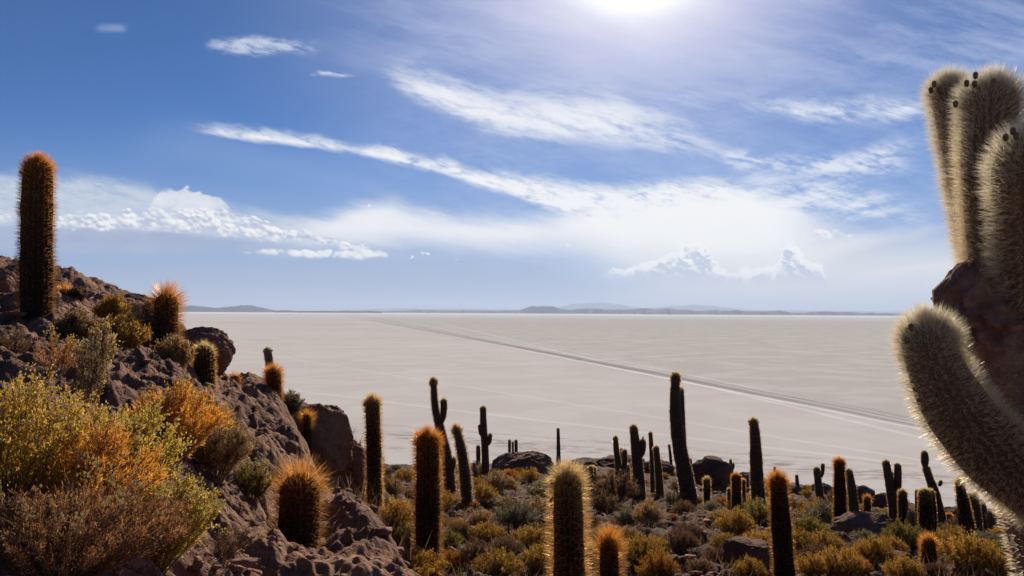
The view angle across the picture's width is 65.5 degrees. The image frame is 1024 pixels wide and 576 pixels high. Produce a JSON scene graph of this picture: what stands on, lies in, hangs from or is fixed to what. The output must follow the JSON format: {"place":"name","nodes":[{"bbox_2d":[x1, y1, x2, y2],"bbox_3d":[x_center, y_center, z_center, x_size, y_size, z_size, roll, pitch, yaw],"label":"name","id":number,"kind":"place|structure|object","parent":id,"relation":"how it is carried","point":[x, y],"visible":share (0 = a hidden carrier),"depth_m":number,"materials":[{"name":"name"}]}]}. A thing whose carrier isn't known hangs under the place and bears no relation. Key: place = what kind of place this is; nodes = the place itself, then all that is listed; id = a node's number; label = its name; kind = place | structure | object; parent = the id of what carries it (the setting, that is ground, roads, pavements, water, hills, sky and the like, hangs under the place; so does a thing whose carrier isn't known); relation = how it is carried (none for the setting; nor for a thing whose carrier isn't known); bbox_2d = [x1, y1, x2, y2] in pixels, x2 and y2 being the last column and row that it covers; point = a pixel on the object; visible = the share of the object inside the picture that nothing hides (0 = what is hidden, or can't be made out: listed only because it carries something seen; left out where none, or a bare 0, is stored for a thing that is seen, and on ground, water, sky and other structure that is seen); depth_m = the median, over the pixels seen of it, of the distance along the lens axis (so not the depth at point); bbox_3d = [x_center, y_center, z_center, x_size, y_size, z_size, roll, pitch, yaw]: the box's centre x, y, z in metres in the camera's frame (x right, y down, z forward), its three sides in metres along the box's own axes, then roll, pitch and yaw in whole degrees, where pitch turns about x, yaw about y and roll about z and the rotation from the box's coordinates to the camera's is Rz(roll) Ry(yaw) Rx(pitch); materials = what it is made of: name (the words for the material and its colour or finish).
{"place":"outdoors","nodes":[
{"label":"outdoors","id":0,"kind":"place"},
{"bbox_2d":[178,305,275,311],"bbox_3d":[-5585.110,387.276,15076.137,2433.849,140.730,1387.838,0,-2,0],"label":"hills","id":1,"kind":"structure","parent":0,"point":[246,308],"depth_m":14796.58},
{"bbox_2d":[0,255,1010,575],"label":"ground","id":2,"kind":"structure","parent":0,"point":[352,541],"depth_m":6.02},
{"bbox_2d":[0,268,18,292],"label":"boulder","id":3,"kind":"object","parent":2,"relation":"on","point":[8,281],"visible":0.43,"depth_m":9.09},
{"bbox_2d":[0,325,35,353],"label":"bush","id":4,"kind":"object","parent":2,"relation":"on","point":[19,346],"visible":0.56,"depth_m":4.99,"materials":[{"name":"brown plant"}]},
{"bbox_2d":[12,149,61,320],"bbox_3d":[-4.776,-0.501,8.016,0.459,1.827,0.449,0,-2,0],"label":"cactus","id":5,"kind":"object","parent":2,"relation":"on","point":[36,260],"visible":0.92,"depth_m":7.92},
{"bbox_2d":[30,325,80,374],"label":"bush","id":6,"kind":"object","parent":2,"relation":"on","point":[64,361],"visible":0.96,"depth_m":4.57,"materials":[{"name":"orange plant"}]},
{"bbox_2d":[0,362,133,514],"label":"bush","id":7,"kind":"object","parent":2,"relation":"on","point":[12,444],"visible":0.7,"depth_m":2.91,"materials":[{"name":"green plant"}]},
{"bbox_2d":[51,306,100,341],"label":"bush","id":8,"kind":"object","parent":2,"relation":"on","point":[77,324],"visible":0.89,"depth_m":7.52,"materials":[{"name":"green plant"}]},
{"bbox_2d":[64,284,88,302],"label":"bush","id":9,"kind":"object","parent":2,"relation":"on","point":[78,293],"visible":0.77,"depth_m":9.15,"materials":[{"name":"brown plant"}]},
{"bbox_2d":[69,314,124,416],"bbox_3d":[-2.025,0.395,3.899,0.268,0.538,0.231,-1,-2,34],"label":"bush","id":10,"kind":"object","parent":2,"relation":"on","point":[97,363],"visible":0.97,"depth_m":3.87,"materials":[{"name":"green plant"}]},
{"bbox_2d":[0,458,195,575],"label":"bush","id":11,"kind":"object","parent":2,"relation":"on","point":[37,545],"visible":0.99,"depth_m":2.41,"materials":[{"name":"brown plant"}]},
{"bbox_2d":[24,408,171,527],"bbox_3d":[-1.463,0.673,2.868,0.507,0.484,0.468,0,-2,0],"label":"bush","id":12,"kind":"object","parent":2,"relation":"on","point":[107,458],"visible":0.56,"depth_m":2.85,"materials":[{"name":"orange plant"}]},
{"bbox_2d":[90,293,132,324],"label":"bush","id":13,"kind":"object","parent":2,"relation":"on","point":[110,305],"visible":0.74,"depth_m":8.60,"materials":[{"name":"yellow plant"}]},
{"bbox_2d":[88,313,154,348],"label":"bush","id":14,"kind":"object","parent":2,"relation":"on","point":[133,337],"visible":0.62,"depth_m":6.82,"materials":[{"name":"yellow plant"}]},
{"bbox_2d":[70,392,195,498],"bbox_3d":[-1.569,0.682,3.272,0.524,0.504,0.486,0,-2,0],"label":"bush","id":15,"kind":"object","parent":2,"relation":"on","point":[144,440],"visible":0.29,"depth_m":3.29,"materials":[{"name":"green plant"}]},
{"bbox_2d":[127,297,160,342],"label":"bush","id":16,"kind":"object","parent":2,"relation":"on","point":[143,315],"visible":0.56,"depth_m":7.43,"materials":[{"name":"brown plant"}]},
{"bbox_2d":[140,276,190,349],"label":"cactus","id":17,"kind":"object","parent":2,"relation":"on","point":[167,303],"visible":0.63,"depth_m":7.53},
{"bbox_2d":[110,464,227,572],"bbox_3d":[-1.305,0.866,2.973,0.431,0.413,0.471,0,-2,0],"label":"bush","id":18,"kind":"object","parent":2,"relation":"on","point":[203,508],"visible":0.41,"depth_m":2.95,"materials":[{"name":"green plant"}]},
{"bbox_2d":[149,332,198,369],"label":"bush","id":19,"kind":"object","parent":2,"relation":"on","point":[179,351],"visible":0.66,"depth_m":6.92,"materials":[{"name":"beige plant"}]},
{"bbox_2d":[125,373,237,465],"bbox_3d":[-1.667,0.653,4.001,0.563,0.464,0.523,1,-2,-14],"label":"bush","id":20,"kind":"object","parent":2,"relation":"on","point":[201,426],"visible":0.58,"depth_m":3.93,"materials":[{"name":"orange plant"}]},
{"bbox_2d":[190,341,219,391],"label":"cactus","id":21,"kind":"object","parent":2,"relation":"on","point":[204,363],"visible":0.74,"depth_m":7.92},
{"bbox_2d":[182,326,235,374],"bbox_3d":[-3.575,0.758,9.275,0.645,0.627,0.656,0,-2,0],"label":"boulder","id":22,"kind":"object","parent":2,"relation":"on","point":[223,343],"visible":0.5,"depth_m":9.14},
{"bbox_2d":[191,414,255,480],"bbox_3d":[-1.711,0.923,4.676,0.422,0.421,0.377,-1,-2,42],"label":"bush","id":23,"kind":"object","parent":2,"relation":"on","point":[231,448],"visible":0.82,"depth_m":4.62,"materials":[{"name":"beige plant"}]},
{"bbox_2d":[201,522,267,559],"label":"bush","id":24,"kind":"object","parent":2,"relation":"on","point":[225,548],"visible":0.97,"depth_m":3.56,"materials":[{"name":"brown plant"}]},
{"bbox_2d":[233,457,276,502],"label":"bush","id":25,"kind":"object","parent":2,"relation":"on","point":[255,479],"visible":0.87,"depth_m":5.12,"materials":[{"name":"green plant"}]},
{"bbox_2d":[260,361,286,401],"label":"cactus","id":26,"kind":"object","parent":2,"relation":"on","point":[273,376],"visible":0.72,"depth_m":10.31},
{"bbox_2d":[282,389,304,417],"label":"bush","id":27,"kind":"object","parent":2,"relation":"on","point":[293,402],"visible":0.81,"depth_m":11.38,"materials":[{"name":"green plant"}]},
{"bbox_2d":[261,450,334,548],"bbox_3d":[-1.384,1.461,5.152,0.521,0.870,0.523,0,-2,0],"label":"cactus","id":28,"kind":"object","parent":2,"relation":"on","point":[299,502],"visible":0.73,"depth_m":5.08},
{"bbox_2d":[297,407,317,455],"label":"cactus","id":29,"kind":"object","parent":2,"relation":"on","point":[307,418],"visible":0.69,"depth_m":11.31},
{"bbox_2d":[293,403,353,475],"bbox_3d":[-3.077,2.384,12.066,1.188,1.333,1.301,-1,-2,45],"label":"boulder","id":30,"kind":"object","parent":2,"relation":"on","point":[333,440],"visible":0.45,"depth_m":11.79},
{"bbox_2d":[343,439,366,494],"bbox_3d":[-2.785,2.942,12.907,0.972,1.065,1.018,0,-2,0],"label":"boulder","id":31,"kind":"object","parent":2,"relation":"on","point":[355,467],"visible":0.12,"depth_m":12.63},
{"bbox_2d":[360,391,385,508],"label":"cactus","id":32,"kind":"object","parent":2,"relation":"on","point":[373,442],"visible":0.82,"depth_m":12.05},
{"bbox_2d":[383,476,407,496],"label":"bush","id":33,"kind":"object","parent":2,"relation":"on","point":[392,486],"visible":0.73,"depth_m":14.73,"materials":[{"name":"beige plant"}]},
{"bbox_2d":[378,495,415,531],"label":"bush","id":34,"kind":"object","parent":2,"relation":"on","point":[395,508],"visible":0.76,"depth_m":10.88,"materials":[{"name":"yellow plant"}]},
{"bbox_2d":[392,520,415,545],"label":"bush","id":35,"kind":"object","parent":2,"relation":"on","point":[408,528],"visible":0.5,"depth_m":10.44,"materials":[{"name":"green plant"}]},
{"bbox_2d":[398,544,450,575],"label":"bush","id":36,"kind":"object","parent":2,"relation":"on","point":[420,558],"visible":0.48,"depth_m":8.07,"materials":[{"name":"yellow plant"}]},
{"bbox_2d":[409,423,447,575],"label":"cactus","id":37,"kind":"object","parent":2,"relation":"on","point":[427,444],"visible":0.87,"depth_m":9.04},
{"bbox_2d":[428,376,457,495],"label":"cactus","id":38,"kind":"object","parent":2,"relation":"on","point":[449,463],"visible":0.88,"depth_m":24.79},
{"bbox_2d":[440,528,466,547],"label":"bush","id":39,"kind":"object","parent":2,"relation":"on","point":[449,537],"visible":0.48,"depth_m":11.28,"materials":[{"name":"green plant"}]},
{"bbox_2d":[450,421,475,507],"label":"cactus","id":40,"kind":"object","parent":2,"relation":"on","point":[465,476],"visible":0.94,"depth_m":19.79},
{"bbox_2d":[456,538,496,565],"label":"bush","id":41,"kind":"object","parent":2,"relation":"on","point":[467,549],"visible":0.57,"depth_m":10.21,"materials":[{"name":"brown plant"}]},
{"bbox_2d":[1,261,959,575],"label":"rubble","id":42,"kind":"object","parent":2,"relation":"on","point":[237,565],"visible":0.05,"depth_m":6.24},
{"bbox_2d":[468,506,494,523],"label":"bush","id":43,"kind":"object","parent":2,"relation":"on","point":[482,514],"visible":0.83,"depth_m":15.42,"materials":[{"name":"beige plant"}]},
{"bbox_2d":[477,405,492,474],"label":"cactus","id":44,"kind":"object","parent":2,"relation":"on","point":[486,439],"visible":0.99,"depth_m":41.66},
{"bbox_2d":[464,521,506,539],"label":"bush","id":45,"kind":"object","parent":2,"relation":"on","point":[487,531],"visible":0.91,"depth_m":12.39,"materials":[{"name":"yellow plant"}]},
{"bbox_2d":[472,480,498,501],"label":"bush","id":46,"kind":"object","parent":2,"relation":"on","point":[484,493],"visible":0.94,"depth_m":20.54,"materials":[{"name":"yellow plant"}]},
{"bbox_2d":[466,546,527,575],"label":"bush","id":47,"kind":"object","parent":2,"relation":"on","point":[503,562],"visible":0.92,"depth_m":9.74,"materials":[{"name":"yellow plant"}]},
{"bbox_2d":[482,470,516,491],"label":"bush","id":48,"kind":"object","parent":2,"relation":"on","point":[497,482],"visible":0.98,"depth_m":26.85,"materials":[{"name":"beige plant"}]},
{"bbox_2d":[486,535,525,555],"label":"bush","id":49,"kind":"object","parent":2,"relation":"on","point":[512,545],"visible":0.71,"depth_m":10.93,"materials":[{"name":"brown plant"}]},
{"bbox_2d":[492,497,544,529],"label":"bush","id":50,"kind":"object","parent":2,"relation":"on","point":[515,517],"visible":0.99,"depth_m":14.53,"materials":[{"name":"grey plant"}]},
{"bbox_2d":[491,451,557,474],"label":"boulder","id":51,"kind":"object","parent":2,"relation":"on","point":[539,461],"visible":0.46,"depth_m":45.81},
{"bbox_2d":[516,466,541,483],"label":"bush","id":52,"kind":"object","parent":2,"relation":"on","point":[531,474],"visible":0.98,"depth_m":35.16,"materials":[{"name":"yellow plant"}]},
{"bbox_2d":[509,521,553,552],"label":"bush","id":53,"kind":"object","parent":2,"relation":"on","point":[539,534],"visible":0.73,"depth_m":11.79,"materials":[{"name":"yellow plant"}]},
{"bbox_2d":[517,542,553,572],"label":"bush","id":54,"kind":"object","parent":2,"relation":"on","point":[537,559],"visible":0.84,"depth_m":10.48,"materials":[{"name":"yellow plant"}]},
{"bbox_2d":[524,477,553,498],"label":"bush","id":55,"kind":"object","parent":2,"relation":"on","point":[535,488],"visible":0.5,"depth_m":24.23,"materials":[{"name":"grey plant"}]},
{"bbox_2d":[540,454,597,575],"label":"cactus","id":56,"kind":"object","parent":2,"relation":"on","point":[566,550],"visible":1,"depth_m":7.25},
{"bbox_2d":[585,489,626,512],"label":"bush","id":57,"kind":"object","parent":2,"relation":"on","point":[599,503],"visible":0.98,"depth_m":19.66,"materials":[{"name":"brown plant"}]},
{"bbox_2d":[588,519,631,575],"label":"cactus","id":58,"kind":"object","parent":2,"relation":"on","point":[609,550],"visible":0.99,"depth_m":8.46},
{"bbox_2d":[592,466,640,503],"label":"bush","id":59,"kind":"object","parent":2,"relation":"on","point":[624,487],"visible":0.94,"depth_m":22.64,"materials":[{"name":"brown plant"}]},
{"bbox_2d":[612,435,627,482],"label":"cactus","id":60,"kind":"object","parent":2,"relation":"on","point":[618,464],"visible":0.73,"depth_m":32.73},
{"bbox_2d":[612,506,642,525],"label":"bush","id":61,"kind":"object","parent":2,"relation":"on","point":[623,516],"visible":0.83,"depth_m":16.77,"materials":[{"name":"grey plant"}]},
{"bbox_2d":[628,423,646,498],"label":"cactus","id":62,"kind":"object","parent":2,"relation":"on","point":[638,447],"visible":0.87,"depth_m":27.72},
{"bbox_2d":[619,532,671,568],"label":"bush","id":63,"kind":"object","parent":2,"relation":"on","point":[638,548],"visible":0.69,"depth_m":11.08,"materials":[{"name":"yellow plant"}]},
{"bbox_2d":[630,499,665,525],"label":"bush","id":64,"kind":"object","parent":2,"relation":"on","point":[652,512],"visible":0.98,"depth_m":15.97,"materials":[{"name":"beige plant"}]},
{"bbox_2d":[647,431,655,491],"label":"cactus","id":65,"kind":"object","parent":2,"relation":"on","point":[652,468],"visible":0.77,"depth_m":33.72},
{"bbox_2d":[634,549,680,575],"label":"bush","id":66,"kind":"object","parent":2,"relation":"on","point":[653,566],"visible":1,"depth_m":10.29,"materials":[{"name":"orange plant"}]},
{"bbox_2d":[652,444,663,496],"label":"cactus","id":67,"kind":"object","parent":2,"relation":"on","point":[658,480],"visible":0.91,"depth_m":28.73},
{"bbox_2d":[659,527,700,551],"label":"bush","id":68,"kind":"object","parent":2,"relation":"on","point":[684,540],"visible":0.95,"depth_m":13.03,"materials":[{"name":"brown plant"}]},
{"bbox_2d":[668,371,697,501],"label":"cactus","id":69,"kind":"object","parent":2,"relation":"on","point":[683,470],"visible":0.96,"depth_m":27.72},
{"bbox_2d":[685,558,715,574],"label":"bush","id":70,"kind":"object","parent":2,"relation":"on","point":[701,565],"visible":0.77,"depth_m":10.70,"materials":[{"name":"brown plant"}]},
{"bbox_2d":[691,455,733,487],"bbox_3d":[9.885,9.272,39.761,2.182,1.702,2.064,2,-2,-40],"label":"boulder","id":71,"kind":"object","parent":2,"relation":"on","point":[718,470],"visible":0.67,"depth_m":39.07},
{"bbox_2d":[711,506,757,536],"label":"bush","id":72,"kind":"object","parent":2,"relation":"on","point":[741,523],"visible":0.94,"depth_m":14.10,"materials":[{"name":"yellow plant"}]},
{"bbox_2d":[729,471,742,510],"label":"cactus","id":73,"kind":"object","parent":2,"relation":"on","point":[736,482],"visible":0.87,"depth_m":22.74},
{"bbox_2d":[720,536,772,570],"bbox_3d":[3.303,3.766,11.200,0.766,0.454,0.732,-1,-2,36],"label":"boulder","id":74,"kind":"object","parent":2,"relation":"on","point":[758,550],"visible":0.62,"depth_m":11.00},
{"bbox_2d":[730,554,769,575],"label":"bush","id":75,"kind":"object","parent":2,"relation":"on","point":[746,569],"visible":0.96,"depth_m":10.20,"materials":[{"name":"yellow plant"}]},
{"bbox_2d":[736,496,770,521],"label":"bush","id":76,"kind":"object","parent":2,"relation":"on","point":[762,510],"visible":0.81,"depth_m":17.21,"materials":[{"name":"green plant"}]},
{"bbox_2d":[748,416,766,510],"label":"cactus","id":77,"kind":"object","parent":2,"relation":"on","point":[756,476],"visible":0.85,"depth_m":21.77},
{"bbox_2d":[763,467,797,575],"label":"cactus","id":78,"kind":"object","parent":2,"relation":"on","point":[781,534],"visible":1,"depth_m":9.84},
{"bbox_2d":[792,528,822,551],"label":"bush","id":79,"kind":"object","parent":2,"relation":"on","point":[802,538],"visible":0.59,"depth_m":12.63,"materials":[{"name":"yellow plant"}]},
{"bbox_2d":[791,513,831,536],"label":"bush","id":80,"kind":"object","parent":2,"relation":"on","point":[808,524],"visible":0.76,"depth_m":15.66,"materials":[{"name":"green plant"}]},
{"bbox_2d":[794,551,829,575],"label":"bush","id":81,"kind":"object","parent":2,"relation":"on","point":[811,566],"visible":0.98,"depth_m":10.21,"materials":[{"name":"yellow plant"}]},
{"bbox_2d":[801,496,832,524],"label":"bush","id":82,"kind":"object","parent":2,"relation":"on","point":[824,513],"visible":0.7,"depth_m":22.87,"materials":[{"name":"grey plant"}]},
{"bbox_2d":[812,462,825,500],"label":"cactus","id":83,"kind":"object","parent":2,"relation":"on","point":[818,473],"visible":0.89,"depth_m":31.70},
{"bbox_2d":[808,528,844,551],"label":"bush","id":84,"kind":"object","parent":2,"relation":"on","point":[822,537],"visible":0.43,"depth_m":13.06,"materials":[{"name":"yellow plant"}]},
{"bbox_2d":[830,456,848,522],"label":"cactus","id":85,"kind":"object","parent":2,"relation":"on","point":[840,496],"visible":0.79,"depth_m":20.76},
{"bbox_2d":[814,543,866,575],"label":"bush","id":86,"kind":"object","parent":2,"relation":"on","point":[843,563],"visible":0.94,"depth_m":10.29,"materials":[{"name":"yellow plant"}]},
{"bbox_2d":[845,468,859,511],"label":"cactus","id":87,"kind":"object","parent":2,"relation":"on","point":[853,503],"visible":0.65,"depth_m":23.74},
{"bbox_2d":[829,511,894,538],"bbox_3d":[8.357,5.829,18.829,1.615,1.037,1.757,0,-2,0],"label":"boulder","id":88,"kind":"object","parent":2,"relation":"on","point":[851,521],"visible":0.38,"depth_m":18.60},
{"bbox_2d":[853,533,896,564],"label":"bush","id":89,"kind":"object","parent":2,"relation":"on","point":[876,551],"visible":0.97,"depth_m":11.54,"materials":[{"name":"yellow plant"}]},
{"bbox_2d":[881,459,902,521],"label":"cactus","id":90,"kind":"object","parent":2,"relation":"on","point":[893,484],"visible":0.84,"depth_m":22.77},
{"bbox_2d":[875,534,910,551],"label":"bush","id":91,"kind":"object","parent":2,"relation":"on","point":[895,545],"visible":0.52,"depth_m":15.50,"materials":[{"name":"brown plant"}]},
{"bbox_2d":[878,518,926,550],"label":"bush","id":92,"kind":"object","parent":2,"relation":"on","point":[906,534],"visible":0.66,"depth_m":16.48,"materials":[{"name":"green plant"}]},
{"bbox_2d":[896,488,908,527],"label":"cactus","id":93,"kind":"object","parent":2,"relation":"on","point":[902,502],"visible":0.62,"depth_m":21.25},
{"bbox_2d":[882,550,925,575],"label":"bush","id":94,"kind":"object","parent":2,"relation":"on","point":[900,567],"visible":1,"depth_m":10.22,"materials":[{"name":"yellow plant"}]},
{"bbox_2d":[916,487,937,534],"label":"cactus","id":95,"kind":"object","parent":2,"relation":"on","point":[927,515],"visible":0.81,"depth_m":19.75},
{"bbox_2d":[917,530,941,567],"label":"cactus","id":96,"kind":"object","parent":2,"relation":"on","point":[928,544],"visible":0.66,"depth_m":11.83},
{"bbox_2d":[919,450,947,531],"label":"cactus","id":97,"kind":"object","parent":2,"relation":"on","point":[929,478],"visible":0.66,"depth_m":21.77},
{"bbox_2d":[884,61,1023,575],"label":"giant cactus","id":98,"kind":"object","parent":2,"relation":"on","point":[959,347],"visible":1,"depth_m":2.98,"materials":[{"name":"green plant"}]},
{"bbox_2d":[931,524,979,555],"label":"bush","id":99,"kind":"object","parent":2,"relation":"on","point":[945,535],"visible":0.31,"depth_m":16.02,"materials":[{"name":"brown plant"}]},
{"bbox_2d":[936,516,978,536],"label":"bush","id":100,"kind":"object","parent":2,"relation":"on","point":[951,522],"visible":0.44,"depth_m":19.63,"materials":[{"name":"brown plant"}]},
{"bbox_2d":[952,477,976,532],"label":"cactus","id":101,"kind":"object","parent":2,"relation":"on","point":[963,508],"visible":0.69,"depth_m":19.76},
{"bbox_2d":[938,528,1003,573],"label":"bush","id":102,"kind":"object","parent":2,"relation":"on","point":[970,551],"visible":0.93,"depth_m":11.62,"materials":[{"name":"yellow plant"}]},
{"bbox_2d":[967,490,983,531],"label":"cactus","id":103,"kind":"object","parent":2,"relation":"on","point":[977,515],"visible":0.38,"depth_m":21.22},
{"bbox_2d":[983,552,1014,575],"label":"bush","id":104,"kind":"object","parent":2,"relation":"on","point":[1002,564],"visible":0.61,"depth_m":11.19,"materials":[{"name":"brown plant"}]},
{"bbox_2d":[0,0,1023,311],"label":"sky","id":105,"kind":"structure","parent":0,"point":[293,155],"materials":[{"name":"blue"}]},
{"bbox_2d":[381,306,721,313],"bbox_3d":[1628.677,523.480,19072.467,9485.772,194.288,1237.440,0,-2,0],"label":"hills","id":106,"kind":"structure","parent":0,"point":[544,309],"depth_m":18836.73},
{"bbox_2d":[178,312,998,508],"bbox_3d":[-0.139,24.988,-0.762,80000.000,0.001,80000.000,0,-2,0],"label":"salt flat","id":107,"kind":"structure","parent":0,"point":[810,392],"depth_m":298.73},
{"bbox_2d":[340,303,913,313],"bbox_3d":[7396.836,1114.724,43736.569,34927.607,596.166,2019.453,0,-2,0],"label":"mountains","id":108,"kind":"structure","parent":0,"point":[625,307],"depth_m":43628.27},
{"bbox_2d":[327,429,1015,575],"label":"dry grass","id":109,"kind":"structure","parent":0,"point":[731,565],"depth_m":11.88,"materials":[{"name":"yellow plant"}]},
{"bbox_2d":[634,310,908,315],"bbox_3d":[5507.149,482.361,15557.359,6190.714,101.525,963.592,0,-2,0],"label":"hills","id":110,"kind":"structure","parent":0,"point":[723,312],"depth_m":15389.33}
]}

